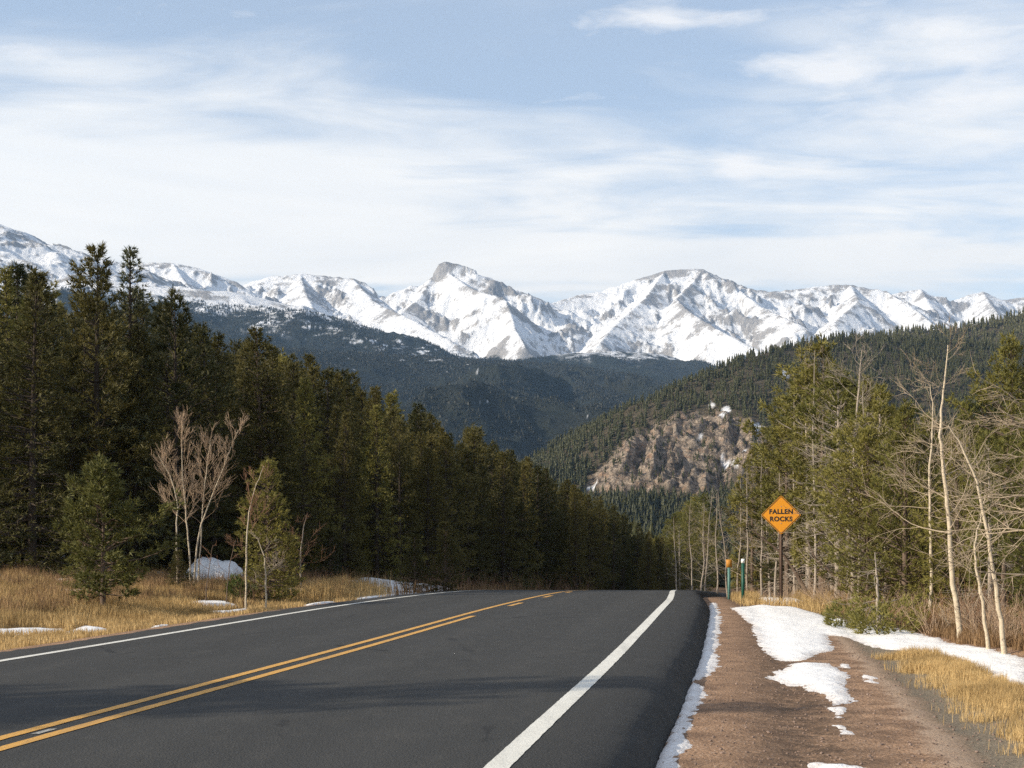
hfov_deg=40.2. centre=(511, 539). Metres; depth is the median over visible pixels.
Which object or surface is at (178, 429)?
spruce tree
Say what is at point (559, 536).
spruce tree
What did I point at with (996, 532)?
pine tree
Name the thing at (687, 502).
pine tree
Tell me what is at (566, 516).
spruce tree
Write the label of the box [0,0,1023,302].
sky
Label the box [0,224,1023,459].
mountains
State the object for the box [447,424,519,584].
pine tree
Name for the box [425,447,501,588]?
spruce tree
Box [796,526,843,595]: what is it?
dead tree
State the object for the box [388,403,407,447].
spruce tree
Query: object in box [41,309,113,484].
spruce tree
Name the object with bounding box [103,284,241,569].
pine tree
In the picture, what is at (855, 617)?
juniper shrub
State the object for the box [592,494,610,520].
pine tree
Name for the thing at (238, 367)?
spruce tree
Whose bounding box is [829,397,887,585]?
pine tree
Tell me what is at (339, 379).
spruce tree
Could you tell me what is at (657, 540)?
spruce tree
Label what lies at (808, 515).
pine tree
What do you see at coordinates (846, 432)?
pine tree
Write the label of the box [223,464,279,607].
aspen tree
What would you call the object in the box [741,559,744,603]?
marker post
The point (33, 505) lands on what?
spruce tree
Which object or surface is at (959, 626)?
aspen tree
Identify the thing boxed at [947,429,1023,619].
pine tree
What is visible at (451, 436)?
spruce tree
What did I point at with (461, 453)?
spruce tree
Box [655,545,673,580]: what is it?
pine tree
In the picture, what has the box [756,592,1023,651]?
rusty grass
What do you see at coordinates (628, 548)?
spruce tree
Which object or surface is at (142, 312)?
spruce tree
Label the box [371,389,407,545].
spruce tree
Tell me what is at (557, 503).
spruce tree
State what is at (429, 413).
pine tree
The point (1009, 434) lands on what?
pine tree
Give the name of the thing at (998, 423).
aspen tree
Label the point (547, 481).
spruce tree
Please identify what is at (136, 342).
spruce tree
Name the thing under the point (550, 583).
bare shrub
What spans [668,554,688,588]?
spruce tree
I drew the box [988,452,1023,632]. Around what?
pine tree
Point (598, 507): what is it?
pine tree
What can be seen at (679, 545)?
pine tree
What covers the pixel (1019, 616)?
bare shrub
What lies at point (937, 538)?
pine tree
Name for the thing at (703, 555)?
bare tree
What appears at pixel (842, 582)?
pine tree
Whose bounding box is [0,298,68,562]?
spruce tree
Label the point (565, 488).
spruce tree
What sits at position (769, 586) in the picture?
bare tree
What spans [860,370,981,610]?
aspen tree
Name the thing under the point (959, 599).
bare shrub
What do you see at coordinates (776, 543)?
pine tree
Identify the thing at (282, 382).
spruce tree
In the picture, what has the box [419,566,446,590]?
bare shrub
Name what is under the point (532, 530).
spruce tree
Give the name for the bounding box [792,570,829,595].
bare shrub
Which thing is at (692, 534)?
pine tree
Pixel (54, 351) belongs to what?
spruce tree
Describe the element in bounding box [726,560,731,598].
marker post
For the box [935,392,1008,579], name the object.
pine tree
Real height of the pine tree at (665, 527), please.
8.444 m
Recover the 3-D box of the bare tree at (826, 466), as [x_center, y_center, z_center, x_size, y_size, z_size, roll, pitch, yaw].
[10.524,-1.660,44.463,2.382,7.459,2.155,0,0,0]
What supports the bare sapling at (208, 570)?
on the ground at (831, 743)
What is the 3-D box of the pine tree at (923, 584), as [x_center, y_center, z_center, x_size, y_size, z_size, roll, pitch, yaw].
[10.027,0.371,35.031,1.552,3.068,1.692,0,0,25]
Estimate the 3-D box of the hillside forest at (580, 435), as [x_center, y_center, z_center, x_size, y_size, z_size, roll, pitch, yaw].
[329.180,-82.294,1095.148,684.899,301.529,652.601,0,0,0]
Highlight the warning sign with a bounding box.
[762,496,799,599]
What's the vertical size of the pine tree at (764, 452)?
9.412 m
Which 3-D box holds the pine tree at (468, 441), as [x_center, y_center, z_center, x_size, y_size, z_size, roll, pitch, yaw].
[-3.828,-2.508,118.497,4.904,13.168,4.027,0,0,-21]
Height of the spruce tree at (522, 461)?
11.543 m
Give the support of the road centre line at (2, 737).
on the road
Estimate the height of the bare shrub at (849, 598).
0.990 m
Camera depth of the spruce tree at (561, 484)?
116.25 m
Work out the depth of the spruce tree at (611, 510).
140.09 m
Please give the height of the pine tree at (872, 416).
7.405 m
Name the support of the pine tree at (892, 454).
on the ground at (831, 743)
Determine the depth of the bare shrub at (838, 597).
36.88 m
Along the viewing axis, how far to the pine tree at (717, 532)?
137.65 m
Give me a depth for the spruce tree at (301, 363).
88.49 m
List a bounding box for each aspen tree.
[149,436,204,581]
[163,406,211,579]
[175,412,248,580]
[178,422,239,583]
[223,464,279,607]
[242,530,284,607]
[858,312,1022,638]
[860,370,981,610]
[880,407,1023,653]
[909,353,1023,617]
[932,470,1005,648]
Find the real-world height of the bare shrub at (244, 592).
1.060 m
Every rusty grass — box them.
[0,556,317,614]
[264,566,601,595]
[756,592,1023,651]
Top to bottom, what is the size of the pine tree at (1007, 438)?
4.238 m
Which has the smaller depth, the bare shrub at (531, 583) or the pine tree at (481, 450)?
the bare shrub at (531, 583)
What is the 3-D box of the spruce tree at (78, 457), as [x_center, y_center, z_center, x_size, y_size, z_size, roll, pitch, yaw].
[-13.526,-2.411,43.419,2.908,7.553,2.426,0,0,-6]
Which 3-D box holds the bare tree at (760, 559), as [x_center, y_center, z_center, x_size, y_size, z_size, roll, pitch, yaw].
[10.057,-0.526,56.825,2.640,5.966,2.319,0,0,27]
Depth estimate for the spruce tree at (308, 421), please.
53.50 m
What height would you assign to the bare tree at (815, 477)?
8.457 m
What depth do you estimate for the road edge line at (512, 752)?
12.65 m
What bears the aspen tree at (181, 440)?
on the ground at (831, 743)
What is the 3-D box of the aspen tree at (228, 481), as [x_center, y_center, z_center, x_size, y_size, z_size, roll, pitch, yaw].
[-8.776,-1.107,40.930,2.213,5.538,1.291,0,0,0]
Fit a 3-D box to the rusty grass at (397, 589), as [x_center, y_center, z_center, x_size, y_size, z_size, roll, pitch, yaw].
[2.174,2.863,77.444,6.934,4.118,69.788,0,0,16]
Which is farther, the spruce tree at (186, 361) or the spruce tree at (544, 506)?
the spruce tree at (544, 506)
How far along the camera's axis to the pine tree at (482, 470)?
77.85 m
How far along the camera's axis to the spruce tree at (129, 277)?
44.86 m
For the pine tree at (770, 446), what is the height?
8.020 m
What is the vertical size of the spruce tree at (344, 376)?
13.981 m
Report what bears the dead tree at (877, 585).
on the ground at (831, 743)
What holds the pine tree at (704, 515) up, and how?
on the ground at (831, 743)
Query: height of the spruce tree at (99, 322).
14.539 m
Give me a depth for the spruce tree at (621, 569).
106.81 m
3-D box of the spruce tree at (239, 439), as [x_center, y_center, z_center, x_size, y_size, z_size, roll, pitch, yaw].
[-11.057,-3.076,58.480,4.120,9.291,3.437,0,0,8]
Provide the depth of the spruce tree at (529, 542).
89.56 m
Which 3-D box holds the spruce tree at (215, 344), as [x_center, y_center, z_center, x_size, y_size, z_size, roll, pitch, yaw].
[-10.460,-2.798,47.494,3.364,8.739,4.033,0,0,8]
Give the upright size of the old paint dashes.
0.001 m
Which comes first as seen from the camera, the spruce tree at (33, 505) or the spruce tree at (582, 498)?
the spruce tree at (33, 505)
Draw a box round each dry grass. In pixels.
[0,563,388,649]
[267,572,403,602]
[727,589,1023,634]
[871,644,1023,757]
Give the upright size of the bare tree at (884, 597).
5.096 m
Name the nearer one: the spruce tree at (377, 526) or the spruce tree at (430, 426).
the spruce tree at (377, 526)
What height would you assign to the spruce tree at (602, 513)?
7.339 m
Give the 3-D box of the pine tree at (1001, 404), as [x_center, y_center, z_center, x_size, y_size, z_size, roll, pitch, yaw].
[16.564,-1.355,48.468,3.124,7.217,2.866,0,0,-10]
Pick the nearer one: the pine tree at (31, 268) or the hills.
the pine tree at (31, 268)
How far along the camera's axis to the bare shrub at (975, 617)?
24.62 m
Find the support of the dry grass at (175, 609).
on the ground at (831, 743)
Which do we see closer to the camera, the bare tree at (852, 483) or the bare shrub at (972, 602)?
the bare shrub at (972, 602)
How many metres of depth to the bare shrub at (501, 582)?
65.04 m
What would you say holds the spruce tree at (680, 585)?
on the ground at (831, 743)
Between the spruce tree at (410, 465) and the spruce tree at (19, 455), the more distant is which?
the spruce tree at (410, 465)
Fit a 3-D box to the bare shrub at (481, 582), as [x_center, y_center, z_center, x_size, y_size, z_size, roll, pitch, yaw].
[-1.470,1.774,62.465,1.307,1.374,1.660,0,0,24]
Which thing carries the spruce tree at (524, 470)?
on the ground at (831, 743)
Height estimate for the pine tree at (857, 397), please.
8.246 m
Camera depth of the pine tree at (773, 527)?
58.84 m
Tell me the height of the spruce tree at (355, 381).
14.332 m
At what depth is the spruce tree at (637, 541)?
115.36 m
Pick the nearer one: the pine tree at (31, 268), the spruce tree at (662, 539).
the pine tree at (31, 268)
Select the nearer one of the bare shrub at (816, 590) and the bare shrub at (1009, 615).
the bare shrub at (1009, 615)
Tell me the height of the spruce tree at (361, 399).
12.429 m
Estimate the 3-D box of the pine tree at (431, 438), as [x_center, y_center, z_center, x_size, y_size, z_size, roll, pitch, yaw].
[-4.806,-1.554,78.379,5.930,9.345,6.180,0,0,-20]
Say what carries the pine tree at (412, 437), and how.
on the ground at (831, 743)
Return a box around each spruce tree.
[0,260,56,470]
[0,265,53,558]
[0,268,94,578]
[0,280,23,418]
[0,290,61,540]
[0,293,63,568]
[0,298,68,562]
[0,330,22,533]
[0,331,75,568]
[0,464,36,569]
[10,333,105,555]
[36,322,117,560]
[36,345,119,568]
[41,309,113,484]
[42,300,68,372]
[46,245,183,568]
[51,315,104,527]
[58,324,192,572]
[61,345,142,550]
[68,296,118,387]
[82,316,121,450]
[88,310,121,447]
[102,287,150,393]
[105,300,196,556]
[109,313,132,346]
[111,301,195,488]
[120,313,222,567]
[133,348,211,560]
[146,330,253,572]
[154,363,241,565]
[156,322,198,450]
[159,324,233,563]
[181,326,251,561]
[187,320,233,493]
[194,339,279,569]
[197,324,325,570]
[211,338,244,475]
[216,366,256,558]
[224,374,353,578]
[226,337,272,556]
[232,360,349,568]
[236,343,330,568]
[266,359,365,575]
[276,377,345,574]
[284,351,316,478]
[284,365,346,532]
[292,359,316,413]
[300,351,324,500]
[300,365,391,576]
[307,412,370,576]
[312,403,372,573]
[314,380,374,575]
[318,367,369,490]
[319,370,383,567]
[343,371,374,449]
[346,386,430,578]
[346,404,428,579]
[349,387,371,488]
[361,408,439,580]
[361,429,408,573]
[368,416,425,567]
[370,422,438,579]
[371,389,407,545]
[382,432,450,576]
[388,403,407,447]
[405,412,432,532]
[406,400,433,445]
[414,414,464,578]
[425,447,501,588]
[434,420,442,446]
[435,426,447,463]
[440,432,487,583]
[455,443,465,467]
[470,449,543,589]
[472,454,538,589]
[476,452,546,585]
[495,462,545,589]
[508,449,517,477]
[512,474,556,585]
[516,486,545,588]
[518,459,525,472]
[519,463,562,589]
[519,480,561,587]
[524,456,533,481]
[524,461,563,585]
[530,466,573,589]
[544,483,558,578]
[548,478,601,589]
[548,484,597,589]
[548,494,569,587]
[549,482,581,562]
[549,484,582,589]
[552,490,584,589]
[572,493,619,589]
[577,491,593,585]
[590,508,617,589]
[591,501,614,583]
[602,528,636,589]
[604,514,637,589]
[606,505,619,586]
[624,523,652,589]
[625,527,638,589]
[632,537,661,589]
[634,530,658,589]
[649,537,670,589]
[650,536,669,589]
[659,549,677,589]
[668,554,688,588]
[670,556,685,589]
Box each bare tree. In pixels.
[665,520,680,589]
[675,505,711,590]
[680,502,702,589]
[685,488,720,590]
[691,494,732,593]
[692,492,743,596]
[715,456,766,590]
[719,469,757,592]
[733,455,778,595]
[745,460,780,596]
[759,439,801,597]
[774,382,801,591]
[780,335,833,593]
[797,377,878,602]
[798,358,842,592]
[806,402,868,590]
[850,416,902,601]
[875,439,941,577]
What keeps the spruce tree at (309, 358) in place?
on the ground at (831, 743)
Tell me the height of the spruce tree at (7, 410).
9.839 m
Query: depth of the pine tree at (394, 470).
62.11 m
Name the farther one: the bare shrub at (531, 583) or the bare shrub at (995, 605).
the bare shrub at (531, 583)
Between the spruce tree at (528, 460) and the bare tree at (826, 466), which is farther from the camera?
the spruce tree at (528, 460)
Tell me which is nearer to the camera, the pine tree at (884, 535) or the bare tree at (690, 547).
the pine tree at (884, 535)
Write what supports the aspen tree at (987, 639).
on the ground at (831, 743)
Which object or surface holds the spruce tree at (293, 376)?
on the ground at (831, 743)
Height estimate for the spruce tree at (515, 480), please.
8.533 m
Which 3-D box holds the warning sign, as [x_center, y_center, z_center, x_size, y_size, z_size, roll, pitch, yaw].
[8.932,0.498,46.480,1.266,3.922,0.083,0,0,8]
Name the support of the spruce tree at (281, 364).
on the ground at (831, 743)
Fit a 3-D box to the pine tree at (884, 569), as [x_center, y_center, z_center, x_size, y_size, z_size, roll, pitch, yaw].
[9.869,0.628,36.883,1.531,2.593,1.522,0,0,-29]
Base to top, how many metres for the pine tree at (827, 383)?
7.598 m
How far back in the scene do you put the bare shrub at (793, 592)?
49.23 m
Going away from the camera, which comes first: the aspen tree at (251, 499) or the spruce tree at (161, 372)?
the aspen tree at (251, 499)
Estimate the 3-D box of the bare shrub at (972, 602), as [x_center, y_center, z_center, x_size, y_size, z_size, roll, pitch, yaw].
[8.899,1.189,27.072,0.869,1.104,1.331,0,0,40]
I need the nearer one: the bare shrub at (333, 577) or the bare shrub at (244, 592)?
the bare shrub at (244, 592)
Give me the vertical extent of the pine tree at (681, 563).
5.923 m
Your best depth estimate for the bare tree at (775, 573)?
55.03 m
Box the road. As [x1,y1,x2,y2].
[0,590,778,767]
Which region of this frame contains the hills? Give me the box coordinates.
[532,315,1023,592]
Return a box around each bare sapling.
[199,544,223,600]
[218,535,241,601]
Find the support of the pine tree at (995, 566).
on the ground at (831, 743)
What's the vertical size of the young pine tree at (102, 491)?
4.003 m
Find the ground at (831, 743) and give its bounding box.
[0,567,1023,767]
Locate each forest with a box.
[60,284,715,461]
[456,452,760,567]
[516,329,1023,556]
[630,515,783,591]
[872,306,1023,344]
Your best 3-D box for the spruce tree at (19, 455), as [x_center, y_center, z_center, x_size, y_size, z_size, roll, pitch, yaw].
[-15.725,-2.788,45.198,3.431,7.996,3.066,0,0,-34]
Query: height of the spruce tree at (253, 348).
9.620 m
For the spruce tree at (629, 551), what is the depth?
103.51 m
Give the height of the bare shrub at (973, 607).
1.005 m
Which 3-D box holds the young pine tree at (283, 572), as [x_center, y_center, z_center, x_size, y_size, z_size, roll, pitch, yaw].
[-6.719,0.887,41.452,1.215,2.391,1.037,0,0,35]
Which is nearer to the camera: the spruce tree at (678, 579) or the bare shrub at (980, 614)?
the bare shrub at (980, 614)
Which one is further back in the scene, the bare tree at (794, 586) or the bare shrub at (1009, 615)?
the bare tree at (794, 586)
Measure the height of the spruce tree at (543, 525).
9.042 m
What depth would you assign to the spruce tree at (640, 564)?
112.72 m
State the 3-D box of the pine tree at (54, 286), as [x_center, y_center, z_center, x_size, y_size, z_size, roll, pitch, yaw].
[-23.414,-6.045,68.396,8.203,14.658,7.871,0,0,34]
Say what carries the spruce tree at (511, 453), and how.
on the ground at (831, 743)
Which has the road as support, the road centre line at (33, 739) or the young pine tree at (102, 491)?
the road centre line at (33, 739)
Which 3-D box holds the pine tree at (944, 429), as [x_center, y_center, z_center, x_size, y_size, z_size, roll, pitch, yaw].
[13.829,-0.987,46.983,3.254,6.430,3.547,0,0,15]
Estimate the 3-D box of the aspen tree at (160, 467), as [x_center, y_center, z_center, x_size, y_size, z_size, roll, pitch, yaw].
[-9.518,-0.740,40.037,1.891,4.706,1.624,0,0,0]
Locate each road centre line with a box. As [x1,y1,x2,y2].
[0,590,574,739]
[0,592,567,750]
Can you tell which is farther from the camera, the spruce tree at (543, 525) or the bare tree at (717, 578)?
the spruce tree at (543, 525)
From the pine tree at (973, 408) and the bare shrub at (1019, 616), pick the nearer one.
the bare shrub at (1019, 616)
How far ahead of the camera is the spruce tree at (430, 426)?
82.03 m
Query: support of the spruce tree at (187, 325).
on the ground at (831, 743)
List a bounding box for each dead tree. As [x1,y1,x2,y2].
[276,514,334,590]
[752,521,817,591]
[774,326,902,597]
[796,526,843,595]
[826,554,906,630]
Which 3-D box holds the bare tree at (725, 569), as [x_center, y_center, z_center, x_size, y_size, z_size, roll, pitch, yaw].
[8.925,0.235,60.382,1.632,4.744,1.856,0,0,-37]
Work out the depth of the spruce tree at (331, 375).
63.23 m
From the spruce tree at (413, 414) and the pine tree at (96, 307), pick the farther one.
the spruce tree at (413, 414)
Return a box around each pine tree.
[0,263,66,450]
[3,276,69,358]
[30,240,181,568]
[50,452,186,605]
[56,505,113,590]
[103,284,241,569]
[166,549,196,589]
[194,349,240,554]
[233,456,307,602]
[266,347,330,479]
[271,530,303,595]
[310,378,371,510]
[314,527,344,580]
[373,414,424,576]
[383,431,474,571]
[392,533,430,591]
[397,431,447,494]
[411,431,487,580]
[419,408,438,431]
[424,520,472,591]
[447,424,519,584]
[456,463,521,586]
[458,423,483,463]
[462,428,482,477]
[465,436,486,465]
[465,439,520,579]
[532,469,556,566]
[539,478,560,504]
[585,501,616,584]
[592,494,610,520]
[601,503,626,589]
[606,513,641,582]
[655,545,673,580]
[656,511,690,581]
[659,519,676,540]
[659,535,694,589]
[661,535,686,589]
[663,520,693,589]
[676,492,723,590]
[677,493,719,589]
[677,518,712,589]
[678,500,711,589]
[678,503,712,589]
[683,509,718,590]
[685,503,724,585]
[719,437,783,596]
[725,442,775,589]
[729,374,818,592]
[744,362,829,587]
[749,391,817,597]
[750,358,841,597]
[756,420,805,589]
[762,413,829,573]
[762,437,805,591]
[765,386,843,589]
[776,369,842,578]
[777,331,866,594]
[782,360,884,598]
[782,374,861,585]
[799,407,873,587]
[801,388,886,589]
[802,423,933,606]
[810,412,870,598]
[816,495,873,598]
[822,381,917,603]
[822,398,944,609]
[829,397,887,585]
[842,405,933,585]
[853,526,912,599]
[856,419,960,593]
[857,374,919,428]
[858,468,901,599]
[876,412,954,597]
[882,495,938,601]
[906,426,1004,612]
[907,396,988,593]
[916,451,1001,604]
[926,475,1016,608]
[928,417,950,592]
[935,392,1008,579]
[939,445,1022,600]
[943,329,1023,607]
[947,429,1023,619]
[953,421,1023,594]
[960,427,1023,616]
[961,542,1022,607]
[988,397,1008,510]
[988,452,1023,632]
[991,402,1023,602]
[992,362,1023,591]
[992,405,1023,573]
[995,429,1023,601]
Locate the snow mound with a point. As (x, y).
(205, 562)
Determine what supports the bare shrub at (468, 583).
on the ground at (831, 743)
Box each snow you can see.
[0,556,471,634]
[656,597,1023,767]
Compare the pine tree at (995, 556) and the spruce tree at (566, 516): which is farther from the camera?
the spruce tree at (566, 516)
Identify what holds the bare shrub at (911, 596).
on the ground at (831, 743)
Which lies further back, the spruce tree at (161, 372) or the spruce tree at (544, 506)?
the spruce tree at (544, 506)
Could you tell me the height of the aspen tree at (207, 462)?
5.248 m
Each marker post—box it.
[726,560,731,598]
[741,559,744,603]
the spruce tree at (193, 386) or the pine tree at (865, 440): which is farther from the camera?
the spruce tree at (193, 386)
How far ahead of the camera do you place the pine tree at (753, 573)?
61.91 m
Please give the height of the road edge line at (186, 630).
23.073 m
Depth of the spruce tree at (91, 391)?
47.31 m
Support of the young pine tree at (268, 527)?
on the ground at (831, 743)
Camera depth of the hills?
1031.32 m
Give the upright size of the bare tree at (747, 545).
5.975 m
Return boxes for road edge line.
[0,590,473,661]
[484,590,675,767]
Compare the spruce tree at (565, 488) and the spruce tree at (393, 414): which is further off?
the spruce tree at (565, 488)
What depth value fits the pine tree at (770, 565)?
56.25 m
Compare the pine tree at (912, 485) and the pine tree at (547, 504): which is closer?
the pine tree at (912, 485)
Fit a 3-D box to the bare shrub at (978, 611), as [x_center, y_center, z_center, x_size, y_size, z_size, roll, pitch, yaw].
[8.419,1.164,24.909,1.399,1.240,1.777,0,0,33]
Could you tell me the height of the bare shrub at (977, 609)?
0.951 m
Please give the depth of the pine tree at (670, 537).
131.79 m
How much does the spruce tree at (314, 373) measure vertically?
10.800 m
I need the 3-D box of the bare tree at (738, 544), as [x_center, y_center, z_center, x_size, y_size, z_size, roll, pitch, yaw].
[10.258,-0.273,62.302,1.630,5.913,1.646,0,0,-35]
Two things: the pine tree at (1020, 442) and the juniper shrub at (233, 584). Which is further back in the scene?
the juniper shrub at (233, 584)
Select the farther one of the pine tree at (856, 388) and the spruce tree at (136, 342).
the pine tree at (856, 388)
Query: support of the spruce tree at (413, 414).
on the ground at (831, 743)
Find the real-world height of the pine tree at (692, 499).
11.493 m
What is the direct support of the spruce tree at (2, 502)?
on the ground at (831, 743)
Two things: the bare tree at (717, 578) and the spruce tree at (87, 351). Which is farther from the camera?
the bare tree at (717, 578)
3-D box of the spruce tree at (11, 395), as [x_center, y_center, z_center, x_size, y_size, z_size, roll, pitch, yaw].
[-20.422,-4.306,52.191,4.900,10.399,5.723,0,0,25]
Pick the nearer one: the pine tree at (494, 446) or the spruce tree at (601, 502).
the pine tree at (494, 446)
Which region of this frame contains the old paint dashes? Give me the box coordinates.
[32,729,53,733]
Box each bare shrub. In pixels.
[227,569,267,606]
[311,569,350,588]
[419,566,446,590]
[430,558,479,589]
[460,575,478,589]
[466,567,490,589]
[484,570,522,589]
[486,572,511,589]
[518,569,545,589]
[534,570,562,589]
[555,573,591,589]
[775,574,797,597]
[775,581,804,599]
[792,566,859,603]
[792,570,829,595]
[796,568,849,600]
[824,585,849,605]
[832,583,872,606]
[873,592,916,616]
[888,585,929,612]
[895,588,966,635]
[896,580,925,613]
[904,578,980,622]
[934,589,991,629]
[938,582,999,611]
[939,583,1022,629]
[942,589,993,625]
[945,579,1023,641]
[946,580,998,623]
[951,577,1015,630]
[951,601,1019,634]
[954,599,1006,631]
[963,586,1011,626]
[973,576,1023,633]
[985,603,1023,642]
[986,580,1023,633]
[989,582,1023,635]
[1014,595,1023,631]
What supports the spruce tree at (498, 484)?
on the ground at (831, 743)
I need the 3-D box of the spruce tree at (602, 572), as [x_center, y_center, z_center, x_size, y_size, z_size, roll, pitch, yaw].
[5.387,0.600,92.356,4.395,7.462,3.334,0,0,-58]
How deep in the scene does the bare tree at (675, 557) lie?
96.45 m
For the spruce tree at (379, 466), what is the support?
on the ground at (831, 743)
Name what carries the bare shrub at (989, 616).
on the ground at (831, 743)
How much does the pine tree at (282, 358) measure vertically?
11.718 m
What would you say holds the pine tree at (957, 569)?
on the ground at (831, 743)
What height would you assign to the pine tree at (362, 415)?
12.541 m
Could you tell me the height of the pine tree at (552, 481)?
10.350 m
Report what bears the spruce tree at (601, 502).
on the ground at (831, 743)
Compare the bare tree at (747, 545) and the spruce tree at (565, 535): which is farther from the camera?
the spruce tree at (565, 535)
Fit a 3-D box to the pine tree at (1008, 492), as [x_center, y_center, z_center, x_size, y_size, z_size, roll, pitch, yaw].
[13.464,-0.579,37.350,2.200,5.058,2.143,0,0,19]
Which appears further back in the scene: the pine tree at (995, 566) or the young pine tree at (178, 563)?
the young pine tree at (178, 563)
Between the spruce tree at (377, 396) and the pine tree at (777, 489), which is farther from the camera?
the spruce tree at (377, 396)
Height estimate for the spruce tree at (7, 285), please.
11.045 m
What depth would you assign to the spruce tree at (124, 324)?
73.62 m
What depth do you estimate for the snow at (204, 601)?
36.96 m
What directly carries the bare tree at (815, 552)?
on the ground at (831, 743)
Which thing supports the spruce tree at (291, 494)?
on the ground at (831, 743)
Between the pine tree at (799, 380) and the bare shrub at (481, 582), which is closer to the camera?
the pine tree at (799, 380)
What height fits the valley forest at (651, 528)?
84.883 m
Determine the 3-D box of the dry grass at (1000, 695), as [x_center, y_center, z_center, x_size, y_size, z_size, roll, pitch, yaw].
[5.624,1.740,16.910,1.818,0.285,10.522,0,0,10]
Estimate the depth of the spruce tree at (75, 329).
55.98 m
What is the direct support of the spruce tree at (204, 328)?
on the ground at (831, 743)
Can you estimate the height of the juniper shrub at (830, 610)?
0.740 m
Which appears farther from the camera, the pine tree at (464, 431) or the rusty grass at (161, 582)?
the pine tree at (464, 431)
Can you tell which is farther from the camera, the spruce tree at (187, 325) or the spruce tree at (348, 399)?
the spruce tree at (348, 399)
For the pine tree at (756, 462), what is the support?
on the ground at (831, 743)
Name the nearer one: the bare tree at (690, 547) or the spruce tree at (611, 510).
the bare tree at (690, 547)
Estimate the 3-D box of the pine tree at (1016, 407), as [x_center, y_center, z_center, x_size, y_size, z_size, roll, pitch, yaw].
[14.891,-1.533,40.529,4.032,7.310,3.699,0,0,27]
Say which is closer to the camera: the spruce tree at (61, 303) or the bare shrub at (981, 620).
the bare shrub at (981, 620)
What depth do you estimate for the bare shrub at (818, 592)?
39.56 m
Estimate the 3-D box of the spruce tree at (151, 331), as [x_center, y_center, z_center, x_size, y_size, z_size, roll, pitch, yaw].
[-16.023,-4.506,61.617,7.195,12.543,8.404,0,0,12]
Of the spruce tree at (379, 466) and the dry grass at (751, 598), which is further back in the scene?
the spruce tree at (379, 466)
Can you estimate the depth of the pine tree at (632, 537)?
118.34 m
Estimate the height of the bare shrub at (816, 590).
1.317 m
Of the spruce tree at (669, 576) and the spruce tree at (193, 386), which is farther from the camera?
the spruce tree at (669, 576)
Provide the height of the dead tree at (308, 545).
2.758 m
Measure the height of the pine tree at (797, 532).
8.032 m
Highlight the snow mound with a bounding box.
[186,557,242,579]
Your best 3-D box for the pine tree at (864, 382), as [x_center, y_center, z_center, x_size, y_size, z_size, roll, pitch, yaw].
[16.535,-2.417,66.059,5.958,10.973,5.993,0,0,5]
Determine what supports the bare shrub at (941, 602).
on the ground at (831, 743)
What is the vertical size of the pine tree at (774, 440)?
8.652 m
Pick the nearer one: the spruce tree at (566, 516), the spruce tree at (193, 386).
the spruce tree at (193, 386)
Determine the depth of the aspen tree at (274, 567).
33.49 m
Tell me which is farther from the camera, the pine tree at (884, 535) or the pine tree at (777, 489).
the pine tree at (777, 489)
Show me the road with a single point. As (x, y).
(481, 689)
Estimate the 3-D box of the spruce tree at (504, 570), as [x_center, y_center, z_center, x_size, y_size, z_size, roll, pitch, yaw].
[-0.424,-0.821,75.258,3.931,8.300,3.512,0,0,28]
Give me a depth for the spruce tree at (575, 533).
89.10 m
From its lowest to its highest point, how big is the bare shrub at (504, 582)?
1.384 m
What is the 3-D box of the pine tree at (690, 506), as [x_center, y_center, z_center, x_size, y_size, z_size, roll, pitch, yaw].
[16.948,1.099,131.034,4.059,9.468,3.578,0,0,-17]
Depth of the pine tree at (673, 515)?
137.15 m
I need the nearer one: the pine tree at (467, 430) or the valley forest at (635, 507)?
the pine tree at (467, 430)
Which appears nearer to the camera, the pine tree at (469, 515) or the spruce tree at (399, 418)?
the pine tree at (469, 515)
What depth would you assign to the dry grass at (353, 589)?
42.94 m
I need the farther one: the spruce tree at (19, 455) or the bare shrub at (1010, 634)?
the spruce tree at (19, 455)
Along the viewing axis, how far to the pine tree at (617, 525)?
100.42 m
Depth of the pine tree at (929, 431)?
39.82 m
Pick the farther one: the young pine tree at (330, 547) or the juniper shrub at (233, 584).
the young pine tree at (330, 547)
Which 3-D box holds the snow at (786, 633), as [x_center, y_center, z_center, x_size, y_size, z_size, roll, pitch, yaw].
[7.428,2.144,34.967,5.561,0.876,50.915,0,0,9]
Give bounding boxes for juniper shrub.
[224,574,256,599]
[820,600,890,629]
[829,590,931,634]
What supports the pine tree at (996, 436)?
on the ground at (831, 743)
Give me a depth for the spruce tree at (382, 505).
77.98 m
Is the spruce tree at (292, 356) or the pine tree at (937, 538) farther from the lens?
the spruce tree at (292, 356)
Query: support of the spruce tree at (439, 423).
on the ground at (831, 743)
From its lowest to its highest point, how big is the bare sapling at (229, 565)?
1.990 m
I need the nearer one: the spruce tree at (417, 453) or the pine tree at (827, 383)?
the pine tree at (827, 383)
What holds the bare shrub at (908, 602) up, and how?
on the ground at (831, 743)
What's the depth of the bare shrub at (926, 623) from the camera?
25.90 m
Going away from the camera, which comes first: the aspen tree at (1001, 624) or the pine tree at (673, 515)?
the aspen tree at (1001, 624)
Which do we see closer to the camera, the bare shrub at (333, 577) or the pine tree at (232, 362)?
the bare shrub at (333, 577)
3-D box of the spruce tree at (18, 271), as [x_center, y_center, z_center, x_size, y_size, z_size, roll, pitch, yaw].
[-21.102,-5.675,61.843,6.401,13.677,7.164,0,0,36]
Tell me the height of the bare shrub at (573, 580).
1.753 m

